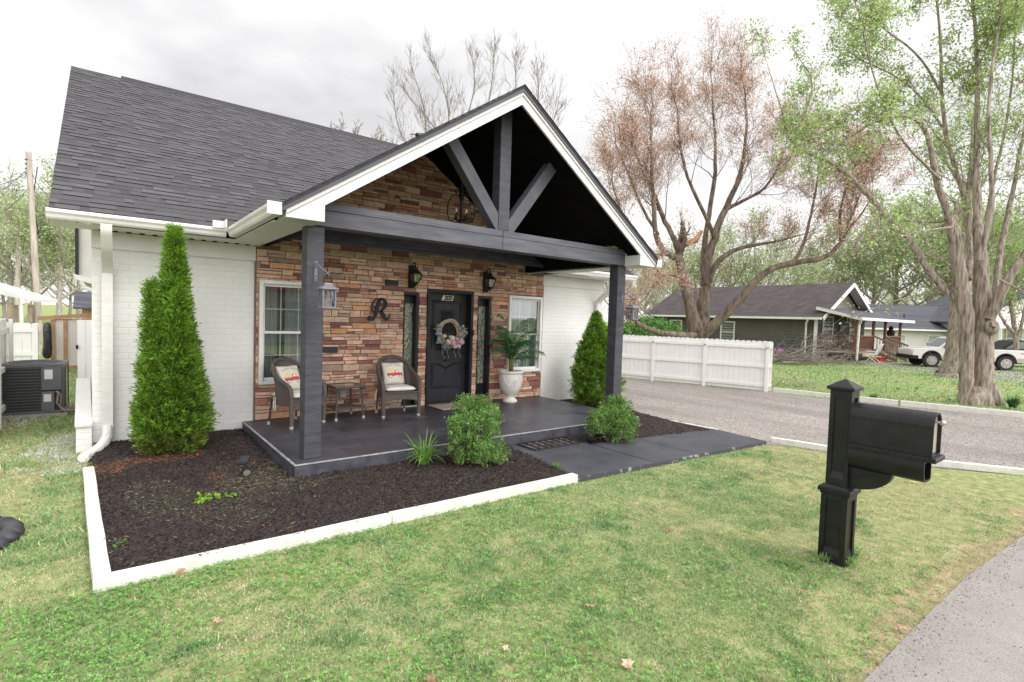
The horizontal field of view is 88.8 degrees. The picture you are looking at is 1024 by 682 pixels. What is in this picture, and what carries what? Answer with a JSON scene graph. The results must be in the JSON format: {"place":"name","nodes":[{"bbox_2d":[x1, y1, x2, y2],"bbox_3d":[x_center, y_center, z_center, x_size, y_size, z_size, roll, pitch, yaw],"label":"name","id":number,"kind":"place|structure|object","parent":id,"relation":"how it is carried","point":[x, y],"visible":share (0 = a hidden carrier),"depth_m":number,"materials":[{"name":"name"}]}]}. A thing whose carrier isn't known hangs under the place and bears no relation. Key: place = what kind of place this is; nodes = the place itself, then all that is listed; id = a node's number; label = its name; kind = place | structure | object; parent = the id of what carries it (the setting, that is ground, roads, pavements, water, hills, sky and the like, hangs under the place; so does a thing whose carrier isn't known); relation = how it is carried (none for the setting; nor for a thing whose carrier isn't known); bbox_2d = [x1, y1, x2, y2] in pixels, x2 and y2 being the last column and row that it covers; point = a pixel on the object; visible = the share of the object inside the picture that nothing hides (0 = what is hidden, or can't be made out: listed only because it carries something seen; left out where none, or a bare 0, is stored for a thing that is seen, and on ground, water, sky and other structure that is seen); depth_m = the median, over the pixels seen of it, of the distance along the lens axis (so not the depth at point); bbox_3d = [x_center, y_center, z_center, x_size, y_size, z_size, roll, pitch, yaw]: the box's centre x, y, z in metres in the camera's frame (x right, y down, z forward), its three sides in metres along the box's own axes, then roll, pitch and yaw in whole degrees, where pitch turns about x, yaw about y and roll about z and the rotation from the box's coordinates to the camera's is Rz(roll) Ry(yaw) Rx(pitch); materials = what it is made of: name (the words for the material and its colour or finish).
{"place":"outdoors","nodes":[
{"label":"outdoors","id":0,"kind":"place"},
{"bbox_2d":[42,322,52,358],"bbox_3d":[-12.280,-0.009,13.823,0.211,0.964,0.224,0,3,-38],"label":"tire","id":1,"kind":"object","parent":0,"point":[47,349],"visible":1,"depth_m":13.76,"materials":[{"name":"black rubber"}]},
{"bbox_2d":[73,291,91,318],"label":"garden shed","id":2,"kind":"structure","parent":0,"point":[83,300],"depth_m":20.17,"materials":[{"name":"grey wood"}]},
{"bbox_2d":[0,304,1023,479],"bbox_3d":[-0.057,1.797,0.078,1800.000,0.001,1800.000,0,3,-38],"label":"lawn","id":3,"kind":"structure","parent":0,"point":[48,310],"depth_m":18.05,"materials":[{"name":"green plant"}]},
{"bbox_2d":[14,228,24,322],"bbox_3d":[-35.904,-4.577,38.048,0.389,7.162,0.673,2,3,8],"label":"utility pole","id":4,"kind":"object","parent":3,"relation":"on","point":[18,268],"visible":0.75,"depth_m":37.93,"materials":[{"name":"brown wood"}]},
{"bbox_2d":[0,256,48,318],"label":"spring tree","id":5,"kind":"object","parent":3,"relation":"on","point":[3,303],"visible":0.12,"depth_m":54.72,"materials":[{"name":"green plant"}]},
{"bbox_2d":[0,282,57,344],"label":"open carport","id":6,"kind":"object","parent":3,"relation":"on","point":[12,291],"visible":0.62,"depth_m":22.34,"materials":[{"name":"white paint"}]},
{"bbox_2d":[24,151,42,341],"bbox_3d":[-21.918,-4.298,24.093,1.088,8.720,0.422,3,3,23],"label":"utility pole","id":7,"kind":"object","parent":3,"relation":"on","point":[33,239],"visible":0.97,"depth_m":23.94,"materials":[{"name":"brown wood"}]},
{"bbox_2d":[0,157,73,323],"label":"spring tree","id":8,"kind":"object","parent":3,"relation":"on","point":[9,278],"visible":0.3,"depth_m":41.55,"materials":[{"name":"green plant"}]},
{"bbox_2d":[0,153,81,314],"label":"spring tree","id":9,"kind":"object","parent":3,"relation":"on","point":[11,234],"visible":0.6,"depth_m":38.50,"materials":[{"name":"green plant"}]},
{"bbox_2d":[0,183,81,318],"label":"spring tree","id":10,"kind":"object","parent":3,"relation":"on","point":[68,282],"visible":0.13,"depth_m":41.07,"materials":[{"name":"green plant"}]},
{"bbox_2d":[0,190,89,294],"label":"spring tree","id":11,"kind":"object","parent":3,"relation":"on","point":[43,279],"visible":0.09,"depth_m":47.62,"materials":[{"name":"green plant"}]},
{"bbox_2d":[23,256,87,318],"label":"spring tree","id":12,"kind":"object","parent":3,"relation":"on","point":[70,303],"visible":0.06,"depth_m":54.40,"materials":[{"name":"green plant"}]},
{"bbox_2d":[45,66,661,477],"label":"brick house","id":13,"kind":"structure","parent":3,"relation":"on","point":[265,210],"depth_m":7.87,"materials":[{"name":"stone"}]},
{"bbox_2d":[76,320,91,408],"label":"side gate","id":14,"kind":"structure","parent":13,"relation":"attached to","point":[84,343],"depth_m":8.31,"materials":[{"name":"white paint"}]},
{"bbox_2d":[258,279,300,384],"bbox_3d":[-3.490,-0.141,8.041,1.460,1.920,0.635,0,3,-38],"label":"window","id":15,"kind":"structure","parent":13,"relation":"in","point":[279,316],"depth_m":7.82,"materials":[{"name":"white glass"}]},
{"bbox_2d":[267,357,326,429],"bbox_3d":[-3.086,0.710,7.439,0.600,0.936,0.669,3,3,26],"label":"wicker chair","id":16,"kind":"object","parent":13,"relation":"on","point":[284,394],"visible":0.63,"depth_m":7.19,"materials":[{"name":"brown wicker"}]},
{"bbox_2d":[272,389,299,409],"bbox_3d":[-3.072,0.828,7.390,0.440,0.236,0.582,3,3,26],"label":"seat cushion","id":17,"kind":"object","parent":16,"relation":"on","point":[296,393],"visible":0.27,"depth_m":7.20,"materials":[{"name":"white fabric"}]},
{"bbox_2d":[275,365,299,389],"bbox_3d":[-3.182,0.529,7.464,0.177,0.352,0.370,3,3,26],"label":"throw pillow","id":18,"kind":"object","parent":17,"relation":"on","point":[289,375],"visible":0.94,"depth_m":7.43,"materials":[{"name":"beige fabric"}]},
{"bbox_2d":[314,261,329,281],"bbox_3d":[-1.998,-0.742,5.511,0.032,0.220,0.330,-1,3,-44],"label":"lantern bracket","id":19,"kind":"object","parent":13,"relation":"attached to","point":[315,270],"visible":1,"depth_m":5.61,"materials":[{"name":"grey metal"}]},
{"bbox_2d":[316,275,337,308],"bbox_3d":[-1.923,-0.516,5.449,0.177,0.349,0.177,0,3,-38],"label":"hanging lantern","id":20,"kind":"object","parent":19,"relation":"hanging from","point":[327,302],"visible":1,"depth_m":5.42,"materials":[{"name":"grey metal"}]},
{"bbox_2d":[326,382,365,420],"bbox_3d":[-2.572,0.917,8.013,0.478,0.505,0.476,0,3,-42],"label":"side table","id":21,"kind":"object","parent":13,"relation":"on","point":[345,406],"visible":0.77,"depth_m":7.97,"materials":[{"name":"brown wicker"}]},
{"bbox_2d":[368,298,389,320],"bbox_3d":[-2.187,-0.520,8.630,0.391,0.393,0.016,0,3,-38],"label":"wall letter","id":22,"kind":"object","parent":13,"relation":"attached to","point":[375,312],"depth_m":8.61,"materials":[{"name":"black metal"}]},
{"bbox_2d":[375,355,421,418],"bbox_3d":[-1.861,0.707,8.393,0.669,0.936,0.600,0,3,-32],"label":"wicker chair","id":23,"kind":"object","parent":13,"relation":"on","point":[412,378],"visible":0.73,"depth_m":8.30,"materials":[{"name":"brown wicker"}]},
{"bbox_2d":[375,384,415,396],"bbox_3d":[-1.879,0.824,8.343,0.582,0.236,0.440,0,3,-32],"label":"seat cushion","id":24,"kind":"object","parent":23,"relation":"on","point":[398,387],"visible":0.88,"depth_m":8.23,"materials":[{"name":"white fabric"}]},
{"bbox_2d":[381,362,404,384],"bbox_3d":[-1.924,0.525,8.467,0.370,0.352,0.177,0,3,-32],"label":"throw pillow","id":25,"kind":"object","parent":24,"relation":"on","point":[392,373],"visible":1,"depth_m":8.41,"materials":[{"name":"beige fabric"}]},
{"bbox_2d":[408,262,421,287],"bbox_3d":[-1.655,-1.123,8.880,0.180,0.444,0.240,0,3,-38],"label":"wall lamp","id":26,"kind":"object","parent":13,"relation":"attached to","point":[413,272],"visible":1,"depth_m":8.88,"materials":[{"name":"black metal"}]},
{"bbox_2d":[428,293,466,401],"bbox_3d":[-1.201,0.121,9.656,0.875,1.979,0.109,0,3,-38],"label":"door","id":27,"kind":"structure","parent":13,"relation":"in","point":[446,376],"depth_m":9.65,"materials":[{"name":"grey paint"}]},
{"bbox_2d":[433,319,467,358],"bbox_3d":[-1.117,-0.034,9.561,0.726,0.741,0.242,0,3,-38],"label":"door wreath","id":28,"kind":"object","parent":27,"relation":"attached to","point":[453,342],"depth_m":9.54,"materials":[{"name":"multicoloured plant"}]},
{"bbox_2d":[447,133,474,223],"bbox_3d":[-0.756,-2.489,7.926,0.314,1.409,0.314,4,3,35],"label":"porch chandelier","id":29,"kind":"object","parent":13,"relation":"hanging from","point":[461,195],"visible":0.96,"depth_m":7.92,"materials":[{"name":"brown metal"}]},
{"bbox_2d":[483,269,496,291],"bbox_3d":[-0.432,-1.144,9.831,0.180,0.444,0.240,0,3,-38],"label":"wall lamp","id":30,"kind":"object","parent":13,"relation":"attached to","point":[487,275],"visible":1,"depth_m":9.84,"materials":[{"name":"black metal"}]},
{"bbox_2d":[498,369,523,402],"bbox_3d":[-0.031,0.860,10.015,0.490,0.605,0.490,0,3,-38],"label":"garden urn","id":31,"kind":"object","parent":13,"relation":"on","point":[510,383],"visible":0.99,"depth_m":9.85,"materials":[{"name":"white ceramic"}]},
{"bbox_2d":[487,314,545,370],"bbox_3d":[0.095,0.053,9.975,1.137,1.111,1.395,3,3,17],"label":"potted palm","id":32,"kind":"object","parent":31,"relation":"in","point":[516,347],"visible":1,"depth_m":9.88,"materials":[{"name":"green plant"}]},
{"bbox_2d":[506,295,542,371],"bbox_3d":[0.209,-0.123,10.664,0.860,1.570,0.224,0,3,-38],"label":"window","id":33,"kind":"structure","parent":13,"relation":"in","point":[520,308],"depth_m":10.77,"materials":[{"name":"white glass"}]},
{"bbox_2d":[621,290,634,302],"bbox_3d":[1.911,-0.727,8.559,0.033,0.220,0.335,1,3,-27],"label":"lantern bracket","id":34,"kind":"object","parent":13,"relation":"attached to","point":[625,299],"visible":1,"depth_m":8.65,"materials":[{"name":"grey metal"}]},
{"bbox_2d":[625,299,638,319],"bbox_3d":[1.947,-0.510,8.466,0.177,0.331,0.177,0,3,-38],"label":"hanging lantern","id":35,"kind":"object","parent":34,"relation":"hanging from","point":[633,308],"visible":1,"depth_m":8.44,"materials":[{"name":"grey metal"}]},
{"bbox_2d":[330,112,386,140],"bbox_3d":[-12.168,-9.171,40.229,4.788,16.621,1.708,2,2,1],"label":"bare tree","id":36,"kind":"object","parent":3,"relation":"on","point":[357,130],"visible":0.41,"depth_m":39.97,"materials":[{"name":"grey plant"}]},
{"bbox_2d":[87,398,711,580],"bbox_3d":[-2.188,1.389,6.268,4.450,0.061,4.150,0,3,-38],"label":"mulch bed","id":37,"kind":"object","parent":3,"relation":"on","point":[165,556],"visible":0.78,"depth_m":5.00,"materials":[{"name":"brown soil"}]},
{"bbox_2d":[126,221,221,455],"bbox_3d":[-4.027,-0.012,6.268,0.980,2.822,0.951,0,3,-38],"label":"arborvitae","id":38,"kind":"object","parent":37,"relation":"on","point":[171,396],"visible":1,"depth_m":6.10,"materials":[{"name":"green plant"}]},
{"bbox_2d":[236,455,251,475],"bbox_3d":[-2.845,1.364,5.574,0.259,0.260,0.158,4,3,42],"label":"solar spotlight","id":39,"kind":"object","parent":37,"relation":"on","point":[244,460],"visible":0.96,"depth_m":5.55,"materials":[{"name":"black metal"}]},
{"bbox_2d":[399,427,449,465],"bbox_3d":[-1.008,1.248,6.162,0.747,0.447,0.813,0,3,-38],"label":"daylily clump","id":40,"kind":"object","parent":37,"relation":"on","point":[424,456],"visible":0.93,"depth_m":6.13,"materials":[{"name":"green plant"}]},
{"bbox_2d":[444,392,511,466],"bbox_3d":[-0.388,1.051,6.256,0.794,0.881,0.730,2,3,5],"label":"leafy shrub","id":41,"kind":"object","parent":37,"relation":"on","point":[472,431],"visible":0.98,"depth_m":6.14,"materials":[{"name":"green plant"}]},
{"bbox_2d":[369,28,572,143],"bbox_3d":[-2.946,-10.758,36.358,13.865,21.955,3.644,2,3,3],"label":"bare tree","id":42,"kind":"object","parent":3,"relation":"on","point":[447,94],"visible":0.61,"depth_m":35.89,"materials":[{"name":"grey plant"}]},
{"bbox_2d":[0,355,1023,681],"bbox_3d":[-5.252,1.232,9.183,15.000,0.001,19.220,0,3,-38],"label":"lawn thatch","id":43,"kind":"object","parent":3,"relation":"on","point":[990,489],"visible":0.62,"depth_m":3.54,"materials":[{"name":"green plant"}]},
{"bbox_2d":[0,318,13,429],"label":"board fence","id":44,"kind":"object","parent":43,"relation":"on","point":[4,329],"visible":0.57,"depth_m":8.08,"materials":[{"name":"white paint"}]},
{"bbox_2d":[0,516,24,549],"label":"rock","id":45,"kind":"object","parent":43,"relation":"on","point":[12,529],"visible":0.91,"depth_m":3.99,"materials":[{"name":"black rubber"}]},
{"bbox_2d":[6,322,40,361],"bbox_3d":[-11.294,0.282,10.980,2.080,1.365,0.106,0,3,-38],"label":"board fence","id":46,"kind":"object","parent":43,"relation":"on","point":[22,337],"visible":0.52,"depth_m":11.47,"materials":[{"name":"white paint"}]},
{"bbox_2d":[2,359,74,418],"bbox_3d":[-7.599,0.754,8.608,1.172,0.862,0.836,0,3,-35],"label":"air conditioner","id":47,"kind":"object","parent":43,"relation":"on","point":[34,388],"visible":0.93,"depth_m":8.26,"materials":[{"name":"grey metal"}]},
{"bbox_2d":[37,313,91,368],"bbox_3d":[-12.340,-0.064,15.112,1.927,1.628,1.340,0,3,-38],"label":"lattice shelter","id":48,"kind":"object","parent":43,"relation":"on","point":[64,337],"visible":0.39,"depth_m":14.38,"materials":[{"name":"brown wood"}]},
{"bbox_2d":[83,466,110,585],"bbox_3d":[-3.563,1.450,4.452,0.100,0.088,2.892,0,3,-40],"label":"edging timber","id":49,"kind":"object","parent":43,"relation":"on","point":[99,560],"visible":0.88,"depth_m":4.04,"materials":[{"name":"white paint"}]},
{"bbox_2d":[93,513,391,593],"bbox_3d":[-1.843,1.530,3.890,1.990,0.087,0.102,0,3,-37],"label":"edging timber","id":50,"kind":"object","parent":43,"relation":"on","point":[118,578],"visible":0.94,"depth_m":3.74,"materials":[{"name":"white paint"}]},
{"bbox_2d":[388,473,577,524],"bbox_3d":[-0.171,1.525,5.168,2.203,0.091,0.101,0,3,-37],"label":"edging timber","id":51,"kind":"object","parent":43,"relation":"on","point":[418,512],"visible":0.92,"depth_m":5.01,"materials":[{"name":"white paint"}]},
{"bbox_2d":[0,461,993,681],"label":"clover","id":52,"kind":"object","parent":43,"relation":"on","point":[41,654],"visible":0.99,"depth_m":3.00,"materials":[{"name":"green plant"}]},
{"bbox_2d":[817,379,946,567],"bbox_3d":[2.680,1.011,3.823,0.230,1.418,0.732,0,3,-38],"label":"mailbox","id":53,"kind":"object","parent":43,"relation":"on","point":[871,446],"visible":1,"depth_m":3.86,"materials":[{"name":"black plastic"}]},
{"bbox_2d":[597,258,663,314],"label":"spring tree","id":54,"kind":"object","parent":3,"relation":"on","point":[638,279],"visible":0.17,"depth_m":46.51,"materials":[{"name":"plant"}]},
{"bbox_2d":[560,399,710,444],"bbox_3d":[1.384,1.348,10.230,2.765,0.039,5.172,1,3,-21],"label":"mulch bed","id":55,"kind":"object","parent":3,"relation":"on","point":[660,427],"visible":0.32,"depth_m":8.75,"materials":[{"name":"brown soil"}]},
{"bbox_2d":[566,310,626,406],"bbox_3d":[1.756,0.368,10.739,1.347,2.041,1.213,0,3,-38],"label":"arborvitae","id":56,"kind":"object","parent":55,"relation":"on","point":[588,369],"visible":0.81,"depth_m":10.54,"materials":[{"name":"green plant"}]},
{"bbox_2d":[584,392,641,443],"bbox_3d":[1.445,1.131,7.711,0.860,0.764,0.749,1,3,-9],"label":"leafy shrub","id":57,"kind":"object","parent":55,"relation":"on","point":[611,417],"visible":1,"depth_m":7.54,"materials":[{"name":"green plant"}]},
{"bbox_2d":[514,441,765,481],"bbox_3d":[1.860,1.508,7.515,3.793,0.058,1.557,0,3,-34],"label":"walkway edge","id":58,"kind":"object","parent":3,"relation":"on","point":[625,470],"visible":0.68,"depth_m":6.55,"materials":[{"name":"concrete"}]},
{"bbox_2d":[625,249,678,332],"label":"spring tree","id":59,"kind":"object","parent":3,"relation":"on","point":[645,310],"visible":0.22,"depth_m":51.38,"materials":[{"name":"plant"}]},
{"bbox_2d":[623,314,687,336],"bbox_3d":[8.564,-0.299,34.043,6.886,3.012,4.952,0,3,-38],"label":"hedge","id":60,"kind":"object","parent":3,"relation":"on","point":[657,323],"visible":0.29,"depth_m":33.02,"materials":[{"name":"green plant"}]},
{"bbox_2d":[632,227,733,304],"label":"spring tree","id":61,"kind":"object","parent":3,"relation":"on","point":[693,279],"visible":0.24,"depth_m":54.40,"materials":[{"name":"green plant"}]},
{"bbox_2d":[663,221,753,287],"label":"spring tree","id":62,"kind":"object","parent":3,"relation":"on","point":[726,263],"visible":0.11,"depth_m":57.02,"materials":[{"name":"green plant"}]},
{"bbox_2d":[666,202,784,287],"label":"spring tree","id":63,"kind":"object","parent":3,"relation":"on","point":[740,259],"visible":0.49,"depth_m":53.82,"materials":[{"name":"green plant"}]},
{"bbox_2d":[581,7,927,364],"bbox_3d":[8.518,-6.311,21.330,12.757,15.060,7.509,2,2,-1],"label":"storm torn tree","id":64,"kind":"object","parent":3,"relation":"on","point":[699,325],"visible":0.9,"depth_m":19.96,"materials":[{"name":"brown plant"}]},
{"bbox_2d":[709,213,824,284],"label":"spring tree","id":65,"kind":"object","parent":3,"relation":"on","point":[774,238],"visible":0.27,"depth_m":57.51,"materials":[{"name":"green plant"}]},
{"bbox_2d":[644,283,914,362],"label":"grey house","id":66,"kind":"structure","parent":3,"relation":"on","point":[768,313],"depth_m":32.16,"materials":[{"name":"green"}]},
{"bbox_2d":[720,321,734,339],"bbox_3d":[14.135,-0.599,34.324,0.050,1.410,1.009,0,3,-37],"label":"window","id":67,"kind":"structure","parent":66,"relation":"in","point":[721,326],"depth_m":34.29,"materials":[{"name":"white glass"}]},
{"bbox_2d":[821,316,833,341],"bbox_3d":[18.644,-0.707,30.887,1.411,1.510,0.050,0,3,-37],"label":"window","id":68,"kind":"structure","parent":66,"relation":"in","point":[828,318],"depth_m":30.88,"materials":[{"name":"white glass"}]},
{"bbox_2d":[727,232,852,285],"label":"spring tree","id":69,"kind":"object","parent":3,"relation":"on","point":[811,270],"visible":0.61,"depth_m":50.73,"materials":[{"name":"green plant"}]},
{"bbox_2d":[761,316,881,366],"bbox_3d":[15.290,-0.064,26.360,8.892,2.355,5.104,0,3,-38],"label":"branch pile","id":70,"kind":"object","parent":3,"relation":"on","point":[792,358],"visible":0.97,"depth_m":25.92,"materials":[{"name":"brown plant"}]},
{"bbox_2d":[765,218,878,284],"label":"spring tree","id":71,"kind":"object","parent":3,"relation":"on","point":[813,252],"visible":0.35,"depth_m":55.02,"materials":[{"name":"green plant"}]},
{"bbox_2d":[773,388,897,405],"bbox_3d":[8.184,1.410,13.403,2.742,0.132,0.106,4,3,41],"label":"edging timber","id":72,"kind":"object","parent":3,"relation":"on","point":[827,395],"visible":0.77,"depth_m":13.49,"materials":[{"name":"white paint"}]},
{"bbox_2d":[786,203,912,295],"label":"spring tree","id":73,"kind":"object","parent":3,"relation":"on","point":[840,267],"visible":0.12,"depth_m":58.98,"materials":[{"name":"green plant"}]},
{"bbox_2d":[734,0,1023,406],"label":"maple tree","id":74,"kind":"object","parent":3,"relation":"on","point":[978,326],"visible":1,"depth_m":13.10,"materials":[{"name":"green plant"}]},
{"bbox_2d":[814,186,946,303],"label":"spring tree","id":75,"kind":"object","parent":3,"relation":"on","point":[875,290],"visible":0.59,"depth_m":53.03,"materials":[{"name":"green plant"}]},
{"bbox_2d":[865,280,939,304],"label":"spring tree","id":76,"kind":"object","parent":3,"relation":"on","point":[908,300],"visible":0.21,"depth_m":73.39,"materials":[{"name":"green plant"}]},
{"bbox_2d":[864,304,946,354],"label":"white house","id":77,"kind":"structure","parent":3,"relation":"on","point":[922,330],"depth_m":38.47,"materials":[{"name":"plastic"}]},
{"bbox_2d":[826,187,984,304],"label":"spring tree","id":78,"kind":"object","parent":3,"relation":"on","point":[898,291],"visible":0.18,"depth_m":56.65,"materials":[{"name":"green plant"}]},
{"bbox_2d":[848,179,1015,304],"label":"spring tree","id":79,"kind":"object","parent":3,"relation":"on","point":[929,298],"visible":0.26,"depth_m":51.72,"materials":[{"name":"green plant"}]},
{"bbox_2d":[869,176,1023,296],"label":"spring tree","id":80,"kind":"object","parent":3,"relation":"on","point":[928,192],"visible":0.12,"depth_m":58.51,"materials":[{"name":"green plant"}]},
{"bbox_2d":[881,33,1023,377],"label":"old tree","id":81,"kind":"object","parent":3,"relation":"on","point":[949,366],"visible":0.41,"depth_m":20.89,"materials":[{"name":"grey plant"}]},
{"bbox_2d":[900,400,1023,417],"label":"edging timber","id":82,"kind":"object","parent":3,"relation":"on","point":[1017,414],"visible":0.99,"depth_m":11.79,"materials":[{"name":"white paint"}]},
{"bbox_2d":[900,208,1023,304],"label":"spring tree","id":83,"kind":"object","parent":3,"relation":"on","point":[923,283],"visible":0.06,"depth_m":55.92,"materials":[{"name":"green plant"}]},
{"bbox_2d":[924,292,1023,341],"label":"white garage","id":84,"kind":"structure","parent":3,"relation":"on","point":[940,315],"depth_m":36.26,"materials":[{"name":"plastic"}]},
{"bbox_2d":[926,182,1023,296],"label":"spring tree","id":85,"kind":"object","parent":3,"relation":"on","point":[1014,208],"visible":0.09,"depth_m":49.49,"materials":[{"name":"green plant"}]},
{"bbox_2d":[971,207,1023,349],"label":"young tree","id":86,"kind":"object","parent":3,"relation":"on","point":[1010,296],"visible":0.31,"depth_m":23.94,"materials":[{"name":"green plant"}]},
{"bbox_2d":[994,340,1023,349],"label":"dark car","id":87,"kind":"object","parent":3,"relation":"on","point":[1003,344],"visible":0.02,"depth_m":28.69,"materials":[{"name":"black paint"}]},
{"bbox_2d":[1000,395,1023,407],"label":"weed tuft","id":88,"kind":"object","parent":3,"relation":"on","point":[1011,402],"visible":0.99,"depth_m":12.57,"materials":[{"name":"green plant"}]},
{"bbox_2d":[0,0,1023,321],"label":"sky","id":89,"kind":"structure","parent":0,"point":[312,61],"materials":[{"name":"white"}]},
{"bbox_2d":[510,429,763,476],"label":"walkway","id":90,"kind":"structure","parent":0,"point":[582,459],"depth_m":7.09,"materials":[{"name":"grey paint"}]},
{"bbox_2d":[517,436,584,450],"bbox_3d":[0.551,1.435,7.333,0.920,0.018,0.404,0,3,-38],"label":"walkway mat","id":91,"kind":"object","parent":90,"relation":"on","point":[546,444],"visible":1,"depth_m":7.30,"materials":[{"name":"black rubber"}]},
{"bbox_2d":[621,378,1023,472],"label":"driveway","id":92,"kind":"structure","parent":0,"point":[814,431],"depth_m":10.34,"materials":[{"name":"grey asphalt"}]},
{"bbox_2d":[621,335,772,391],"bbox_3d":[4.596,0.553,15.958,6.031,1.395,0.123,4,3,34],"label":"board fence","id":93,"kind":"object","parent":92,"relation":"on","point":[651,358],"visible":0.73,"depth_m":15.37,"materials":[{"name":"white paint"}]},
{"bbox_2d":[771,437,826,450],"bbox_3d":[4.585,1.568,7.674,1.431,0.087,0.091,4,3,38],"label":"edging timber","id":94,"kind":"object","parent":92,"relation":"on","point":[803,444],"visible":0.54,"depth_m":7.85,"materials":[{"name":"white paint"}]},
{"bbox_2d":[932,460,1023,475],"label":"edging timber","id":95,"kind":"object","parent":92,"relation":"on","point":[985,467],"visible":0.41,"depth_m":6.81,"materials":[{"name":"white paint"}]},
{"bbox_2d":[755,507,1023,681],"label":"dry verge","id":96,"kind":"structure","parent":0,"point":[893,616],"depth_m":3.50,"materials":[{"name":"beige plant"}]},
{"bbox_2d":[829,524,1023,681],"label":"road","id":97,"kind":"structure","parent":0,"point":[1006,637],"depth_m":3.08,"materials":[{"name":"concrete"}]},
{"bbox_2d":[831,358,1023,382],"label":"neighbour driveway","id":98,"kind":"structure","parent":0,"point":[996,378],"depth_m":24.74,"materials":[{"name":"grey concrete"}]},
{"bbox_2d":[896,336,1023,370],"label":"pickup truck","id":99,"kind":"object","parent":98,"relation":"on","point":[930,354],"visible":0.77,"depth_m":26.18,"materials":[{"name":"white paint"}]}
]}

